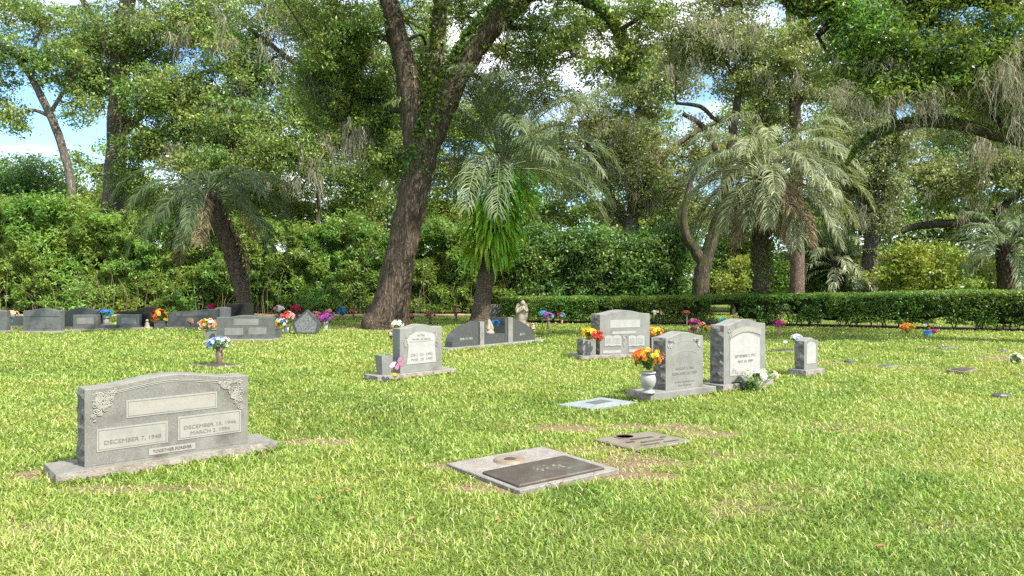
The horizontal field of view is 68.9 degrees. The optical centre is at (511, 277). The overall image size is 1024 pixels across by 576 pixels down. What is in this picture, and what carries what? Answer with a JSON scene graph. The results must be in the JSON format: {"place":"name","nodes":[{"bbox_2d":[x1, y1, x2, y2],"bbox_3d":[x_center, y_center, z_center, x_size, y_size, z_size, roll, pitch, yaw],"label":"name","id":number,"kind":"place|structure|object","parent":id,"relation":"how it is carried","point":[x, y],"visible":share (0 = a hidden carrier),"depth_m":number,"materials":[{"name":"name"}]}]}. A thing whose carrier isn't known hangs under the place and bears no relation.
{"place":"outdoors","nodes":[
{"label":"outdoors","id":0,"kind":"place"},
{"bbox_2d":[0,282,1023,575],"bbox_3d":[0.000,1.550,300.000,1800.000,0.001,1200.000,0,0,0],"label":"ground","id":1,"kind":"structure","parent":0,"point":[480,484],"depth_m":5.99,"materials":[{"name":"green plant"}]},
{"bbox_2d":[0,310,14,332],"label":"headstone","id":2,"kind":"object","parent":1,"relation":"on","point":[5,321],"visible":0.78,"depth_m":20.92,"materials":[{"name":"grey stone"}]},
{"bbox_2d":[11,315,22,327],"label":"headstone","id":3,"kind":"object","parent":1,"relation":"on","point":[17,321],"visible":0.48,"depth_m":22.95,"materials":[{"name":"grey stone"}]},
{"bbox_2d":[19,308,68,332],"bbox_3d":[-13.095,1.229,20.891,1.170,0.721,0.339,0,0,-7],"label":"headstone","id":4,"kind":"object","parent":1,"relation":"on","point":[41,320],"visible":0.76,"depth_m":20.79,"materials":[{"name":"grey stone"}]},
{"bbox_2d":[0,149,99,223],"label":"round bushy tree","id":5,"kind":"object","parent":1,"relation":"on","point":[28,177],"visible":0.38,"depth_m":40.01,"materials":[{"name":"green plant"}]},
{"bbox_2d":[0,0,112,260],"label":"leaning tree","id":6,"kind":"object","parent":1,"relation":"on","point":[43,61],"visible":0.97,"depth_m":32.80,"materials":[{"name":"green plant"}]},
{"bbox_2d":[65,307,101,328],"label":"headstone","id":7,"kind":"object","parent":1,"relation":"on","point":[69,314],"visible":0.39,"depth_m":22.65,"materials":[{"name":"grey stone"}]},
{"bbox_2d":[101,315,109,323],"bbox_3d":[-12.466,1.314,22.923,0.252,0.298,0.248,0,0,-6],"label":"flower vase","id":8,"kind":"object","parent":7,"relation":"on","point":[105,319],"visible":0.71,"depth_m":22.84,"materials":[{"name":"grey stone"}]},
{"bbox_2d":[99,309,113,315],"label":"flower bouquet","id":9,"kind":"object","parent":8,"relation":"in","point":[109,313],"visible":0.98,"depth_m":22.82,"materials":[{"name":"blue plant"}]},
{"bbox_2d":[69,315,103,330],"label":"headstone","id":10,"kind":"object","parent":1,"relation":"on","point":[86,322],"visible":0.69,"depth_m":21.59,"materials":[{"name":"grey stone"}]},
{"bbox_2d":[47,140,170,245],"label":"woodland tree","id":11,"kind":"object","parent":1,"relation":"on","point":[98,171],"visible":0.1,"depth_m":46.24,"materials":[{"name":"green plant"}]},
{"bbox_2d":[100,324,119,329],"bbox_3d":[-11.950,1.487,22.128,0.595,0.167,0.350,0,0,0],"label":"stone ledge","id":12,"kind":"object","parent":1,"relation":"on","point":[109,326],"visible":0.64,"depth_m":21.99,"materials":[{"name":"stone"}]},
{"bbox_2d":[56,175,200,243],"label":"young tree","id":13,"kind":"object","parent":1,"relation":"on","point":[155,199],"visible":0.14,"depth_m":42.09,"materials":[{"name":"green plant"}]},
{"bbox_2d":[117,314,143,329],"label":"headstone","id":14,"kind":"object","parent":1,"relation":"on","point":[128,321],"visible":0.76,"depth_m":22.18,"materials":[{"name":"grey stone"}]},
{"bbox_2d":[119,306,166,327],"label":"headstone","id":15,"kind":"object","parent":1,"relation":"on","point":[145,312],"visible":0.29,"depth_m":22.60,"materials":[{"name":"grey stone"}]},
{"bbox_2d":[153,321,167,328],"bbox_3d":[-10.561,1.436,22.448,0.329,0.249,0.329,0,0,-6],"label":"flower vase","id":16,"kind":"object","parent":1,"relation":"on","point":[160,324],"visible":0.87,"depth_m":22.31,"materials":[{"name":"stone"}]},
{"bbox_2d":[151,309,169,321],"bbox_3d":[-10.565,1.189,22.457,0.580,0.506,0.517,0,0,0],"label":"flower bouquet","id":17,"kind":"object","parent":16,"relation":"in","point":[158,312],"visible":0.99,"depth_m":22.38,"materials":[{"name":"orange plant"}]},
{"bbox_2d":[44,372,277,485],"bbox_3d":[-2.892,1.208,6.277,1.746,0.805,0.482,0,0,-41],"label":"headstone","id":18,"kind":"object","parent":1,"relation":"on","point":[152,420],"visible":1,"depth_m":6.10,"materials":[{"name":"grey stone"}]},
{"bbox_2d":[38,0,339,241],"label":"live oak","id":19,"kind":"object","parent":1,"relation":"on","point":[126,43],"visible":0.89,"depth_m":33.79,"materials":[{"name":"green plant"}]},
{"bbox_2d":[164,309,219,328],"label":"headstone","id":20,"kind":"object","parent":1,"relation":"on","point":[178,319],"visible":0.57,"depth_m":22.50,"materials":[{"name":"grey stone"}]},
{"bbox_2d":[107,164,298,302],"bbox_3d":[-10.530,-1.189,26.588,5.994,5.728,5.971,0,0,25],"label":"palm tree","id":21,"kind":"object","parent":1,"relation":"on","point":[210,201],"visible":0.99,"depth_m":26.24,"materials":[{"name":"green plant"}]},
{"bbox_2d":[205,329,216,338],"bbox_3d":[-7.536,1.436,18.707,0.274,0.263,0.274,0,0,-6],"label":"flower vase","id":22,"kind":"object","parent":1,"relation":"on","point":[210,333],"visible":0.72,"depth_m":18.59,"materials":[{"name":"grey stone"}]},
{"bbox_2d":[197,318,216,329],"bbox_3d":[-7.615,1.207,18.713,0.524,0.382,0.477,0,0,-24],"label":"flower bouquet","id":23,"kind":"object","parent":22,"relation":"in","point":[202,323],"visible":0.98,"depth_m":18.65,"materials":[{"name":"multicoloured plant"}]},
{"bbox_2d":[197,363,242,368],"bbox_3d":[-5.110,1.548,13.023,0.783,0.064,0.525,0,0,34],"label":"grave marker","id":24,"kind":"object","parent":1,"relation":"on","point":[214,365],"visible":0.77,"depth_m":12.94,"materials":[{"name":"grey stone"}]},
{"bbox_2d":[215,346,222,362],"bbox_3d":[-5.186,1.385,13.232,0.132,0.329,0.130,0,0,-37],"label":"flower vase","id":25,"kind":"object","parent":24,"relation":"on","point":[219,354],"visible":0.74,"depth_m":13.19,"materials":[{"name":"brown metal"}]},
{"bbox_2d":[204,336,230,350],"bbox_3d":[-5.203,1.186,13.234,0.457,0.298,0.412,0,0,-35],"label":"flower bouquet","id":26,"kind":"object","parent":25,"relation":"in","point":[213,342],"visible":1,"depth_m":13.19,"materials":[{"name":"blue plant"}]},
{"bbox_2d":[215,307,230,316],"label":"headstone","id":27,"kind":"object","parent":1,"relation":"on","point":[225,311],"visible":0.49,"depth_m":24.24,"materials":[{"name":"grey stone"}]},
{"bbox_2d":[226,303,253,316],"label":"headstone","id":28,"kind":"object","parent":1,"relation":"on","point":[237,309],"visible":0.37,"depth_m":25.10,"materials":[{"name":"grey stone"}]},
{"bbox_2d":[182,84,303,253],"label":"woodland tree","id":29,"kind":"object","parent":1,"relation":"on","point":[246,162],"visible":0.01,"depth_m":55.57,"materials":[{"name":"green plant"}]},
{"bbox_2d":[215,315,278,340],"bbox_3d":[-6.521,1.257,18.318,1.540,0.667,0.340,0,0,-3],"label":"headstone","id":30,"kind":"object","parent":1,"relation":"on","point":[247,327],"visible":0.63,"depth_m":18.22,"materials":[{"name":"grey stone"}]},
{"bbox_2d":[0,184,541,313],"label":"bamboo hedge","id":31,"kind":"object","parent":1,"relation":"on","point":[39,269],"visible":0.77,"depth_m":31.89,"materials":[{"name":"green plant"}]},
{"bbox_2d":[201,160,342,249],"bbox_3d":[-12.502,-2.459,38.809,7.802,8.270,4.826,0,0,0],"label":"young tree","id":32,"kind":"object","parent":1,"relation":"on","point":[308,211],"visible":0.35,"depth_m":38.32,"materials":[{"name":"green plant"}]},
{"bbox_2d":[16,312,528,315],"bbox_3d":[-20.000,1.544,31.434,44.000,0.001,5.197,0,0,0],"label":"leaf litter bed","id":33,"kind":"object","parent":1,"relation":"on","point":[357,313],"visible":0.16,"depth_m":31.02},
{"bbox_2d":[275,328,281,338],"bbox_3d":[-5.966,1.435,18.924,0.238,0.302,0.238,0,0,-6],"label":"flower vase","id":34,"kind":"object","parent":1,"relation":"on","point":[278,332],"visible":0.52,"depth_m":18.83,"materials":[{"name":"stone"}]},
{"bbox_2d":[275,318,286,327],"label":"flower bouquet","id":35,"kind":"object","parent":34,"relation":"in","point":[281,323],"visible":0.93,"depth_m":20.29,"materials":[{"name":"multicoloured plant"}]},
{"bbox_2d":[284,326,290,333],"bbox_3d":[-6.122,1.441,20.344,0.202,0.237,0.199,0,0,-6],"label":"flower vase","id":36,"kind":"object","parent":1,"relation":"on","point":[287,329],"visible":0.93,"depth_m":20.27,"materials":[{"name":"metal"}]},
{"bbox_2d":[280,311,294,322],"bbox_3d":[-6.612,1.168,21.985,0.463,0.365,0.401,0,0,0],"label":"flower bouquet","id":37,"kind":"object","parent":36,"relation":"in","point":[287,317],"visible":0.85,"depth_m":21.92,"materials":[{"name":"pink plant"}]},
{"bbox_2d":[292,309,320,334],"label":"headstone","id":38,"kind":"object","parent":1,"relation":"on","point":[307,321],"visible":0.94,"depth_m":20.23,"materials":[{"name":"stone"}]},
{"bbox_2d":[323,321,327,329],"bbox_3d":[-5.488,1.423,21.993,0.161,0.276,0.159,0,0,-6],"label":"flower vase","id":39,"kind":"object","parent":1,"relation":"on","point":[325,325],"visible":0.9,"depth_m":21.94,"materials":[{"name":"grey stone"}]},
{"bbox_2d":[317,312,332,322],"bbox_3d":[-5.526,1.199,21.986,0.522,0.337,0.474,0,0,0],"label":"flower bouquet","id":40,"kind":"object","parent":39,"relation":"in","point":[323,315],"visible":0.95,"depth_m":21.89,"materials":[{"name":"purple plant"}]},
{"bbox_2d":[203,0,459,250],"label":"live oak","id":41,"kind":"object","parent":1,"relation":"on","point":[343,179],"visible":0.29,"depth_m":34.94,"materials":[{"name":"green plant"}]},
{"bbox_2d":[300,127,403,253],"bbox_3d":[-8.742,-3.576,40.334,6.611,10.486,4.878,0,0,0],"label":"young tree","id":42,"kind":"object","parent":1,"relation":"on","point":[333,210],"visible":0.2,"depth_m":39.89,"materials":[{"name":"green plant"}]},
{"bbox_2d":[341,51,462,256],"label":"woodland tree","id":43,"kind":"object","parent":1,"relation":"on","point":[388,214],"visible":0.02,"depth_m":51.85,"materials":[{"name":"green plant"}]},
{"bbox_2d":[364,324,455,382],"bbox_3d":[-1.565,1.170,11.612,1.480,0.880,0.410,0,0,-42],"label":"headstone","id":44,"kind":"object","parent":1,"relation":"on","point":[418,347],"visible":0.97,"depth_m":11.51,"materials":[{"name":"grey stone"}]},
{"bbox_2d":[389,356,404,369],"bbox_3d":[-1.686,1.361,10.938,0.231,0.419,0.033,0,0,0],"label":"pinwheel","id":45,"kind":"object","parent":44,"relation":"on","point":[396,364],"visible":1,"depth_m":10.93,"materials":[{"name":"pink plastic"}]},
{"bbox_2d":[391,320,403,327],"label":"flower bouquet","id":46,"kind":"object","parent":44,"relation":"attached to","point":[395,323],"visible":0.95,"depth_m":11.55,"materials":[{"name":"white plant"}]},
{"bbox_2d":[212,0,686,329],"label":"live oak","id":47,"kind":"object","parent":1,"relation":"on","point":[327,53],"visible":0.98,"depth_m":22.34,"materials":[{"name":"green plant"}]},
{"bbox_2d":[423,82,528,226],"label":"young tree","id":48,"kind":"object","parent":1,"relation":"on","point":[444,206],"visible":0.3,"depth_m":41.04,"materials":[{"name":"green plant"}]},
{"bbox_2d":[442,317,545,349],"bbox_3d":[-0.450,1.262,17.111,0.524,0.675,3.268,0,0,42],"label":"winged monument","id":49,"kind":"object","parent":1,"relation":"on","point":[506,330],"visible":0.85,"depth_m":16.80,"materials":[{"name":"grey stone"}]},
{"bbox_2d":[486,319,493,333],"bbox_3d":[-0.504,1.119,16.977,0.148,0.343,0.260,0,0,42],"label":"figurine","id":50,"kind":"object","parent":49,"relation":"on","point":[489,328],"visible":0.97,"depth_m":16.93,"materials":[{"name":"stone"}]},
{"bbox_2d":[490,304,499,319],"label":"headstone","id":51,"kind":"object","parent":1,"relation":"on","point":[495,310],"visible":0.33,"depth_m":26.52,"materials":[{"name":"grey stone"}]},
{"bbox_2d":[371,41,624,324],"bbox_3d":[-0.500,-2.969,24.495,8.295,9.279,8.008,0,0,-34],"label":"palm tree","id":52,"kind":"object","parent":1,"relation":"on","point":[492,237],"visible":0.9,"depth_m":24.03,"materials":[{"name":"green plant"}]},
{"bbox_2d":[515,301,528,325],"bbox_3d":[0.270,1.075,19.300,0.365,0.950,0.329,0,0,0],"label":"angel statue","id":53,"kind":"object","parent":1,"relation":"on","point":[521,310],"visible":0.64,"depth_m":19.24,"materials":[{"name":"stone"}]},
{"bbox_2d":[462,112,597,235],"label":"woodland tree","id":54,"kind":"object","parent":1,"relation":"on","point":[561,217],"visible":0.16,"depth_m":48.81,"materials":[{"name":"green plant"}]},
{"bbox_2d":[446,446,618,494],"bbox_3d":[0.165,1.536,6.012,1.018,0.089,0.983,0,0,-37],"label":"grave marker","id":55,"kind":"object","parent":1,"relation":"on","point":[521,472],"visible":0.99,"depth_m":5.86,"materials":[{"name":"grey stone"}]},
{"bbox_2d":[495,219,600,303],"bbox_3d":[1.565,-0.458,32.437,5.710,4.225,3.822,0,0,0],"label":"leafy shrub","id":56,"kind":"object","parent":1,"relation":"on","point":[541,258],"visible":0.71,"depth_m":31.58,"materials":[{"name":"green plant"}]},
{"bbox_2d":[547,318,549,328],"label":"ground vase","id":57,"kind":"object","parent":1,"relation":"on","point":[548,323],"visible":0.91,"depth_m":22.26,"materials":[{"name":"brown metal"}]},
{"bbox_2d":[541,312,553,319],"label":"flower bouquet","id":58,"kind":"object","parent":57,"relation":"in","point":[547,315],"visible":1,"depth_m":22.24,"materials":[{"name":"purple plant"}]},
{"bbox_2d":[558,397,637,409],"bbox_3d":[1.043,1.548,9.018,0.827,0.064,0.546,0,0,-42],"label":"grave marker","id":59,"kind":"object","parent":1,"relation":"on","point":[600,402],"visible":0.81,"depth_m":9.00,"materials":[{"name":"grey stone"}]},
{"bbox_2d":[569,310,655,359],"bbox_3d":[2.066,1.120,14.415,1.882,0.980,0.572,0,0,-20],"label":"headstone","id":60,"kind":"object","parent":1,"relation":"on","point":[626,333],"visible":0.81,"depth_m":14.20,"materials":[{"name":"grey stone"}]},
{"bbox_2d":[581,328,595,338],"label":"flower bouquet","id":61,"kind":"object","parent":60,"relation":"on","point":[588,330],"visible":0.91,"depth_m":14.04,"materials":[{"name":"yellow plant"}]},
{"bbox_2d":[591,330,603,341],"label":"flower bouquet","id":62,"kind":"object","parent":60,"relation":"attached to","point":[597,336],"visible":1,"depth_m":13.79,"materials":[{"name":"red plant"}]},
{"bbox_2d":[650,326,662,336],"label":"flower bouquet","id":63,"kind":"object","parent":60,"relation":"on","point":[653,330],"visible":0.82,"depth_m":14.53,"materials":[{"name":"yellow plant"}]},
{"bbox_2d":[557,217,678,295],"bbox_3d":[4.540,-0.451,32.010,5.566,4.223,3.858,0,0,0],"label":"leafy shrub","id":64,"kind":"object","parent":1,"relation":"on","point":[617,266],"visible":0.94,"depth_m":31.20,"materials":[{"name":"green plant"}]},
{"bbox_2d":[516,32,726,244],"bbox_3d":[5.492,-5.320,37.113,11.618,14.065,6.314,0,0,0],"label":"live oak","id":65,"kind":"object","parent":1,"relation":"on","point":[652,172],"visible":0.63,"depth_m":36.31,"materials":[{"name":"green plant"}]},
{"bbox_2d":[569,78,713,282],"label":"woodland tree","id":66,"kind":"object","parent":1,"relation":"on","point":[643,222],"visible":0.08,"depth_m":46.25,"materials":[{"name":"green plant"}]},
{"bbox_2d":[595,431,692,452],"bbox_3d":[1.243,1.546,7.034,0.790,0.068,0.609,0,0,-34],"label":"grave marker","id":67,"kind":"object","parent":1,"relation":"on","point":[650,439],"visible":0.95,"depth_m":6.96,"materials":[{"name":"grey stone"}]},
{"bbox_2d":[627,331,715,402],"bbox_3d":[2.077,1.160,9.722,1.205,0.900,0.436,0,0,-34],"label":"headstone","id":68,"kind":"object","parent":1,"relation":"on","point":[678,369],"visible":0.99,"depth_m":9.63,"materials":[{"name":"grey stone"}]},
{"bbox_2d":[640,371,655,393],"bbox_3d":[1.690,1.306,9.270,0.197,0.263,0.197,0,0,0],"label":"stone urn","id":69,"kind":"object","parent":68,"relation":"on","point":[648,380],"visible":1,"depth_m":9.20,"materials":[{"name":"white stone"}]},
{"bbox_2d":[632,347,663,369],"bbox_3d":[1.690,1.007,9.281,0.415,0.285,0.357,0,0,0],"label":"flower bouquet","id":70,"kind":"object","parent":69,"relation":"in","point":[645,358],"visible":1,"depth_m":9.21,"materials":[{"name":"orange plant"}]},
{"bbox_2d":[634,216,710,295],"bbox_3d":[6.585,-0.532,32.851,4.285,4.401,3.545,0,0,0],"label":"leafy shrub","id":71,"kind":"object","parent":1,"relation":"on","point":[682,256],"visible":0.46,"depth_m":32.00,"materials":[{"name":"green plant"}]},
{"bbox_2d":[710,252,753,314],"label":"leafy shrub","id":72,"kind":"object","parent":1,"relation":"on","point":[735,278],"visible":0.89,"depth_m":30.13,"materials":[{"name":"green plant"}]},
{"bbox_2d":[633,0,834,315],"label":"live oak","id":73,"kind":"object","parent":1,"relation":"on","point":[752,71],"visible":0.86,"depth_m":30.29,"materials":[{"name":"green plant"}]},
{"bbox_2d":[703,318,773,392],"bbox_3d":[3.167,1.095,10.471,1.151,1.030,0.410,0,0,-36],"label":"headstone","id":74,"kind":"object","parent":1,"relation":"on","point":[737,346],"visible":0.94,"depth_m":10.26,"materials":[{"name":"grey stone"}]},
{"bbox_2d":[693,220,789,298],"bbox_3d":[10.645,-0.582,33.508,5.029,4.472,3.735,0,0,0],"label":"leafy shrub","id":75,"kind":"object","parent":1,"relation":"on","point":[781,281],"visible":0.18,"depth_m":32.96,"materials":[{"name":"green plant"}]},
{"bbox_2d":[730,380,765,389],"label":"leafy plant","id":76,"kind":"object","parent":1,"relation":"on","point":[750,385],"visible":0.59,"depth_m":10.22,"materials":[{"name":"green plant"}]},
{"bbox_2d":[695,58,815,290],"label":"woodland tree","id":77,"kind":"object","parent":1,"relation":"on","point":[743,109],"visible":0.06,"depth_m":55.20,"materials":[{"name":"green plant"}]},
{"bbox_2d":[740,367,778,390],"bbox_3d":[3.347,1.386,10.081,0.515,0.332,0.456,0,0,0],"label":"flower bouquet","id":78,"kind":"object","parent":1,"relation":"on","point":[761,375],"visible":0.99,"depth_m":10.04,"materials":[{"name":"white plant"}]},
{"bbox_2d":[526,320,1023,331],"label":"mulch bed","id":79,"kind":"object","parent":1,"relation":"on","point":[837,325],"visible":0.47,"depth_m":23.90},
{"bbox_2d":[499,288,1023,329],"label":"clipped hedge","id":80,"kind":"object","parent":79,"relation":"on","point":[1003,307],"visible":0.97,"depth_m":23.32,"materials":[{"name":"green plant"}]},
{"bbox_2d":[674,109,877,324],"bbox_3d":[8.242,-1.757,24.261,6.096,6.872,6.046,0,0,41],"label":"palm tree","id":81,"kind":"object","parent":1,"relation":"on","point":[775,195],"visible":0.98,"depth_m":23.51,"materials":[{"name":"green plant"}]},
{"bbox_2d":[777,325,781,334],"bbox_3d":[7.160,1.424,19.969,0.126,0.271,0.124,0,0,-37],"label":"ground vase","id":82,"kind":"object","parent":1,"relation":"on","point":[780,330],"visible":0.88,"depth_m":19.93,"materials":[{"name":"beige metal"}]},
{"bbox_2d":[773,319,785,327],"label":"flower bouquet","id":83,"kind":"object","parent":82,"relation":"in","point":[777,322],"visible":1,"depth_m":19.89,"materials":[{"name":"purple plant"}]},
{"bbox_2d":[742,9,859,313],"bbox_3d":[12.177,-5.927,31.628,5.500,15.152,4.593,0,0,0],"label":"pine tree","id":84,"kind":"object","parent":1,"relation":"on","point":[795,101],"visible":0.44,"depth_m":31.23,"materials":[{"name":"green plant"}]},
{"bbox_2d":[788,337,824,377],"bbox_3d":[4.640,1.278,11.771,0.551,0.665,0.341,0,0,-36],"label":"headstone","id":85,"kind":"object","parent":1,"relation":"on","point":[806,356],"visible":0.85,"depth_m":11.67,"materials":[{"name":"grey stone"}]},
{"bbox_2d":[772,218,862,304],"bbox_3d":[13.869,-0.520,35.056,5.224,4.529,4.053,0,0,0],"label":"leafy shrub","id":86,"kind":"object","parent":1,"relation":"on","point":[823,286],"visible":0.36,"depth_m":34.24,"materials":[{"name":"green plant"}]},
{"bbox_2d":[804,228,885,292],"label":"palm tree","id":87,"kind":"object","parent":1,"relation":"on","point":[836,273],"visible":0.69,"depth_m":32.90,"materials":[{"name":"green plant"}]},
{"bbox_2d":[771,54,923,289],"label":"woodland tree","id":88,"kind":"object","parent":1,"relation":"on","point":[860,234],"visible":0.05,"depth_m":52.23,"materials":[{"name":"green plant"}]},
{"bbox_2d":[682,0,1023,167],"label":"broad leaved oak","id":89,"kind":"object","parent":1,"relation":"on","point":[943,78],"visible":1,"depth_m":16.10,"materials":[{"name":"green plant"}]},
{"bbox_2d":[802,79,934,292],"bbox_3d":[15.729,-3.643,33.306,5.470,10.630,5.179,0,0,0],"label":"grey tree","id":90,"kind":"object","parent":1,"relation":"on","point":[883,153],"visible":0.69,"depth_m":32.38,"materials":[{"name":"green plant"}]},
{"bbox_2d":[845,239,920,296],"bbox_3d":[18.119,-0.081,37.426,4.987,3.649,3.884,0,0,0],"label":"leafy shrub","id":91,"kind":"object","parent":1,"relation":"on","point":[849,286],"visible":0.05,"depth_m":37.18,"materials":[{"name":"green plant"}]},
{"bbox_2d":[899,323,915,332],"bbox_3d":[10.839,1.399,20.470,0.412,0.306,0.366,0,0,0],"label":"flower bouquet","id":92,"kind":"object","parent":1,"relation":"on","point":[904,327],"visible":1,"depth_m":20.40,"materials":[{"name":"orange plant"}]},
{"bbox_2d":[860,236,994,296],"bbox_3d":[16.649,-0.020,30.516,5.193,3.335,3.784,0,0,0],"label":"leafy shrub","id":93,"kind":"object","parent":1,"relation":"on","point":[932,265],"visible":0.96,"depth_m":29.98,"materials":[{"name":"green plant"}]},
{"bbox_2d":[879,73,1023,296],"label":"woodland tree","id":94,"kind":"object","parent":1,"relation":"on","point":[946,233],"visible":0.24,"depth_m":49.02,"materials":[{"name":"green plant"}]},
{"bbox_2d":[894,68,1023,237],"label":"live oak","id":95,"kind":"object","parent":1,"relation":"on","point":[986,171],"visible":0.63,"depth_m":33.75,"materials":[{"name":"green plant"}]},
{"bbox_2d":[923,250,997,295],"bbox_3d":[22.386,0.084,36.710,4.306,3.247,3.834,0,0,-18],"label":"leafy shrub","id":96,"kind":"object","parent":1,"relation":"on","point":[984,268],"visible":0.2,"depth_m":36.09,"materials":[{"name":"green plant"}]},
{"bbox_2d":[946,367,977,373],"bbox_3d":[7.342,1.534,12.162,0.723,0.092,0.318,0,0,-41],"label":"grave marker","id":97,"kind":"object","parent":1,"relation":"on","point":[964,370],"visible":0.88,"depth_m":12.07,"materials":[{"name":"grey stone"}]},
{"bbox_2d":[941,208,1023,295],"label":"palm tree","id":98,"kind":"object","parent":1,"relation":"on","point":[1005,257],"visible":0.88,"depth_m":30.26,"materials":[{"name":"green plant"}]},
{"bbox_2d":[973,197,1023,253],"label":"woodland tree","id":99,"kind":"object","parent":1,"relation":"on","point":[1000,219],"visible":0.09,"depth_m":46.73,"materials":[{"name":"green plant"}]},
{"bbox_2d":[979,249,1023,295],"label":"leafy shrub","id":100,"kind":"object","parent":1,"relation":"on","point":[992,286],"visible":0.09,"depth_m":36.16,"materials":[{"name":"green plant"}]},
{"bbox_2d":[992,393,1010,398],"bbox_3d":[6.313,1.531,9.630,0.218,0.078,0.177,0,0,0],"label":"sunk stone","id":101,"kind":"object","parent":1,"relation":"on","point":[1001,395],"visible":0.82,"depth_m":9.58,"materials":[{"name":"stone"}]},
{"bbox_2d":[1008,353,1023,364],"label":"flower bouquet","id":102,"kind":"object","parent":1,"relation":"on","point":[1015,356],"visible":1,"depth_m":13.22,"materials":[{"name":"white plant"}]},
{"bbox_2d":[0,0,1023,277],"label":"sky","id":103,"kind":"structure","parent":0,"point":[46,143],"materials":[{"name":"white"}]},
{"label":"ground vase","id":104,"kind":"object","parent":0,"visible":0},
{"bbox_2d":[336,307,346,314],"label":"flower bouquet","id":105,"kind":"object","parent":104,"relation":"in","point":[343,311],"visible":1,"depth_m":27.03,"materials":[{"name":"blue plant"}]},
{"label":"ground vase","id":106,"kind":"object","parent":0,"visible":0},
{"bbox_2d":[273,305,284,311],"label":"flower bouquet","id":107,"kind":"object","parent":106,"relation":"in","point":[279,308],"visible":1,"depth_m":26.16,"materials":[{"name":"white plant"}]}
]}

